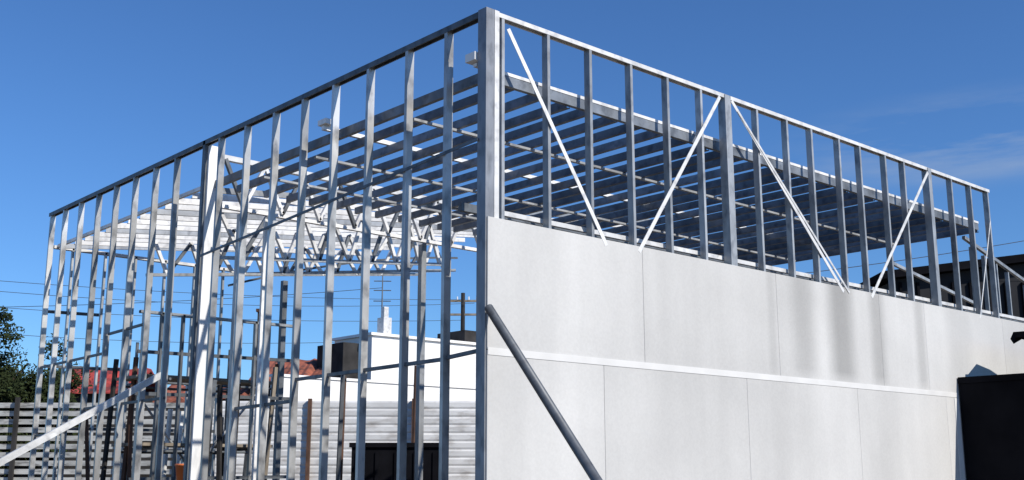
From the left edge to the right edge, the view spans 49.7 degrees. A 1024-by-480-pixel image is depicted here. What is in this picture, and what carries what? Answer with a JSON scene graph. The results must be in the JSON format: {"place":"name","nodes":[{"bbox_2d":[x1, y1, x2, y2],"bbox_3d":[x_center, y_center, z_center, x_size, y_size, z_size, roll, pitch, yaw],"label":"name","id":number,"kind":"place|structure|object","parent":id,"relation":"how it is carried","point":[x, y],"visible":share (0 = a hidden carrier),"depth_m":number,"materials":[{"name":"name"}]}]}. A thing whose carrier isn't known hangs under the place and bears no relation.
{"place":"outdoors","nodes":[
{"label":"outdoors","id":0,"kind":"place"},
{"bbox_2d":[153,385,185,402],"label":"tiled house","id":1,"kind":"structure","parent":0,"point":[171,399],"depth_m":45.56,"materials":[{"name":"tile"}]},
{"bbox_2d":[223,388,249,400],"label":"tiled house","id":2,"kind":"structure","parent":0,"point":[244,392],"depth_m":38.73,"materials":[{"name":"tile"}]},
{"bbox_2d":[249,358,321,395],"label":"tiled house","id":3,"kind":"structure","parent":0,"point":[308,367],"depth_m":39.83,"materials":[{"name":"tile"}]},
{"bbox_2d":[269,374,475,400],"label":"boundary wall","id":4,"kind":"structure","parent":0,"point":[379,390],"depth_m":35.26,"materials":[{"name":"white paint"}]},
{"bbox_2d":[0,0,1023,387],"label":"sky","id":5,"kind":"structure","parent":0,"point":[94,94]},
{"bbox_2d":[1010,331,1023,343],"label":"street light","id":6,"kind":"object","parent":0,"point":[1016,337],"visible":1,"depth_m":15.24,"materials":[{"name":"paint"}]},
{"label":"ground","id":7,"kind":"structure","parent":0,"visible":0},
{"bbox_2d":[0,306,33,417],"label":"leafy tree","id":8,"kind":"object","parent":7,"relation":"on","point":[8,368],"visible":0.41,"depth_m":30.19,"materials":[{"name":"green plant"}]},
{"bbox_2d":[0,333,92,476],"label":"leafy tree","id":9,"kind":"object","parent":7,"relation":"on","point":[9,391],"visible":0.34,"depth_m":29.34,"materials":[{"name":"green plant"}]},
{"bbox_2d":[0,372,160,465],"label":"leaning prop","id":10,"kind":"object","parent":7,"relation":"on","point":[34,443],"visible":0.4,"depth_m":14.03,"materials":[{"name":"metal"}]},
{"bbox_2d":[0,397,184,479],"bbox_3d":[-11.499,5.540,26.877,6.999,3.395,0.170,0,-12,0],"label":"slat fence","id":11,"kind":"object","parent":7,"relation":"on","point":[15,430],"visible":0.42,"depth_m":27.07,"materials":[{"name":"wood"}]},
{"bbox_2d":[63,368,154,402],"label":"red house","id":12,"kind":"structure","parent":7,"relation":"on","point":[108,387],"depth_m":45.17,"materials":[{"name":"tile"}]},
{"bbox_2d":[254,309,258,400],"bbox_3d":[-8.249,5.644,35.749,0.300,6.850,0.400,0,-12,0],"label":"utility pole","id":13,"kind":"object","parent":7,"relation":"on","point":[257,310],"visible":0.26,"depth_m":36.09,"materials":[{"name":"brown wood"}]},
{"bbox_2d":[211,399,475,479],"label":"sheet fence","id":14,"kind":"object","parent":7,"relation":"on","point":[381,421],"visible":0.19,"depth_m":27.59,"materials":[{"name":"metal"}]},
{"bbox_2d":[340,376,346,479],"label":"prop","id":15,"kind":"object","parent":7,"relation":"on","point":[341,476],"visible":0.41,"depth_m":25.10,"materials":[{"name":"grey metal"}]},
{"bbox_2d":[349,443,438,479],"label":"waste container","id":16,"kind":"object","parent":7,"relation":"on","point":[380,461],"visible":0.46,"depth_m":23.72,"materials":[{"name":"metal"}]},
{"bbox_2d":[317,276,475,386],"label":"white house","id":17,"kind":"structure","parent":7,"relation":"on","point":[383,345],"depth_m":40.13,"materials":[{"name":"paint"}]},
{"bbox_2d":[412,365,415,442],"bbox_3d":[-2.231,4.850,25.038,0.149,4.001,0.118,4,-13,-19],"label":"rusty post","id":18,"kind":"object","parent":7,"relation":"on","point":[414,411],"visible":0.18,"depth_m":25.21,"materials":[{"name":"brown metal"}]},
{"bbox_2d":[450,293,475,329],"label":"utility pole","id":19,"kind":"object","parent":7,"relation":"on","point":[462,314],"visible":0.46,"depth_m":48.31,"materials":[{"name":"wood"}]},
{"bbox_2d":[0,333,334,343],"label":"overhead cable","id":20,"kind":"object","parent":19,"relation":"attached to","point":[149,341],"visible":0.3,"depth_m":42.44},
{"bbox_2d":[5,281,440,299],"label":"overhead cable","id":21,"kind":"object","parent":19,"relation":"attached to","point":[244,295],"visible":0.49,"depth_m":44.88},
{"bbox_2d":[0,291,470,305],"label":"overhead cable","id":22,"kind":"object","parent":19,"relation":"attached to","point":[190,303],"visible":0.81,"depth_m":43.25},
{"bbox_2d":[807,241,1021,272],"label":"overhead cable","id":23,"kind":"object","parent":19,"relation":"attached to","point":[918,257],"visible":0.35,"depth_m":51.54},
{"bbox_2d":[28,7,1023,479],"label":"steel frame building","id":24,"kind":"structure","parent":7,"relation":"on","point":[660,351],"depth_m":12.97,"materials":[{"name":"metal"}]},
{"bbox_2d":[85,419,89,479],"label":"timber prop","id":25,"kind":"object","parent":24,"relation":"on","point":[87,471],"depth_m":17.69,"materials":[{"name":"black wood"}]},
{"bbox_2d":[100,359,118,479],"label":"timber prop","id":26,"kind":"object","parent":24,"relation":"on","point":[109,423],"visible":1,"depth_m":17.36,"materials":[{"name":"wood"}]},
{"bbox_2d":[121,357,138,479],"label":"timber prop","id":27,"kind":"object","parent":24,"relation":"on","point":[125,454],"visible":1,"depth_m":16.70,"materials":[{"name":"brown wood"}]},
{"bbox_2d":[127,385,133,479],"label":"timber prop","id":28,"kind":"object","parent":24,"relation":"on","point":[130,439],"visible":1,"depth_m":15.88,"materials":[{"name":"brown wood"}]},
{"bbox_2d":[162,409,172,476],"bbox_3d":[-5.673,3.999,17.922,0.205,2.493,0.055,-6,-13,26],"label":"timber prop","id":29,"kind":"object","parent":24,"relation":"on","point":[168,432],"visible":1,"depth_m":18.04,"materials":[{"name":"wood"}]},
{"bbox_2d":[177,411,183,463],"bbox_3d":[-5.603,4.100,18.374,0.180,2.482,0.055,-9,-15,38],"label":"timber prop","id":30,"kind":"object","parent":24,"relation":"on","point":[181,417],"visible":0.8,"depth_m":18.52,"materials":[{"name":"wood"}]},
{"bbox_2d":[111,342,272,479],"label":"scaffold","id":31,"kind":"object","parent":24,"relation":"on","point":[241,448],"visible":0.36,"depth_m":17.19,"materials":[{"name":"metal"}]},
{"bbox_2d":[207,417,212,479],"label":"timber prop","id":32,"kind":"object","parent":24,"relation":"on","point":[209,445],"visible":0.2,"depth_m":16.33,"materials":[{"name":"wood"}]},
{"bbox_2d":[208,449,212,475],"bbox_3d":[-4.868,4.245,17.574,0.108,1.867,0.055,6,-13,-26],"label":"timber prop","id":33,"kind":"object","parent":24,"relation":"on","point":[210,464],"depth_m":17.70,"materials":[{"name":"wood"}]},
{"bbox_2d":[210,380,216,432],"bbox_3d":[-4.489,3.439,16.031,0.257,2.814,0.055,5,-13,-23],"label":"timber prop","id":34,"kind":"object","parent":24,"relation":"on","point":[214,384],"visible":0.44,"depth_m":16.28,"materials":[{"name":"wood"}]},
{"bbox_2d":[216,385,222,479],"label":"timber prop","id":35,"kind":"object","parent":24,"relation":"on","point":[219,434],"visible":1,"depth_m":15.43,"materials":[{"name":"wood"}]},
{"bbox_2d":[222,417,223,444],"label":"timber prop","id":36,"kind":"object","parent":24,"relation":"on","point":[222,428],"visible":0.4,"depth_m":16.92,"materials":[{"name":"wood"}]},
{"bbox_2d":[222,429,224,475],"bbox_3d":[-4.604,4.094,17.732,0.292,2.233,0.055,1,-12,-4],"label":"timber prop","id":37,"kind":"object","parent":24,"relation":"on","point":[223,449],"depth_m":17.82,"materials":[{"name":"wood"}]},
{"bbox_2d":[235,384,240,471],"bbox_3d":[-4.149,3.537,16.433,0.055,2.787,0.236,1,-12,-4],"label":"timber prop","id":38,"kind":"object","parent":24,"relation":"on","point":[237,422],"visible":0.22,"depth_m":16.66,"materials":[{"name":"wood"}]},
{"bbox_2d":[242,454,246,479],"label":"timber prop","id":39,"kind":"object","parent":24,"relation":"on","point":[245,465],"depth_m":18.44,"materials":[{"name":"wood"}]},
{"bbox_2d":[266,399,269,440],"bbox_3d":[-3.838,3.724,16.849,0.216,2.591,0.055,-9,-15,37],"label":"timber prop","id":40,"kind":"object","parent":24,"relation":"on","point":[267,418],"visible":0.2,"depth_m":17.01,"materials":[{"name":"wood"}]},
{"bbox_2d":[264,367,277,479],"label":"timber prop","id":41,"kind":"object","parent":24,"relation":"on","point":[272,394],"visible":0.78,"depth_m":17.22,"materials":[{"name":"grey wood"}]},
{"bbox_2d":[273,364,278,414],"bbox_3d":[-3.895,3.555,17.481,0.276,3.182,0.055,-1,-12,5],"label":"timber prop","id":42,"kind":"object","parent":24,"relation":"on","point":[276,365],"visible":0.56,"depth_m":17.76,"materials":[{"name":"brown wood"}]},
{"bbox_2d":[336,375,344,479],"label":"timber prop","id":43,"kind":"object","parent":24,"relation":"on","point":[340,427],"visible":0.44,"depth_m":16.80,"materials":[{"name":"wood"}]},
{"bbox_2d":[485,304,602,479],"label":"leaning prop","id":44,"kind":"object","parent":7,"relation":"on","point":[585,462],"visible":1,"depth_m":8.92,"materials":[{"name":"grey metal"}]},
{"bbox_2d":[860,254,1023,317],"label":"dark warehouse","id":45,"kind":"structure","parent":7,"relation":"on","point":[1015,263],"depth_m":35.39,"materials":[{"name":"paint"}]},
{"bbox_2d":[958,373,1023,479],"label":"dark shed","id":46,"kind":"structure","parent":7,"relation":"on","point":[992,410],"depth_m":14.92,"materials":[{"name":"paint"}]},
{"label":"utility pole","id":47,"kind":"object","parent":7,"relation":"on","visible":0},
{"bbox_2d":[16,288,376,306],"bbox_3d":[-17.404,1.951,38.691,25.592,1.330,0.018,2,-12,-10],"label":"overhead cable","id":48,"kind":"object","parent":47,"relation":"attached to","point":[190,300],"visible":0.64,"depth_m":39.94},
{"bbox_2d":[11,308,455,320],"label":"overhead cable","id":49,"kind":"object","parent":47,"relation":"attached to","point":[180,317],"visible":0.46,"depth_m":43.40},
{"bbox_3d":[-4.337,3.934,14.594,0.567,1.250,0.440,10,-16,-41],"label":"block stack","id":50,"kind":"object","parent":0,"visible":0},
{"bbox_2d":[175,464,183,479],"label":"bucket","id":51,"kind":"object","parent":50,"relation":"on","point":[179,471],"visible":0.4,"depth_m":14.64,"materials":[{"name":"orange plastic"}]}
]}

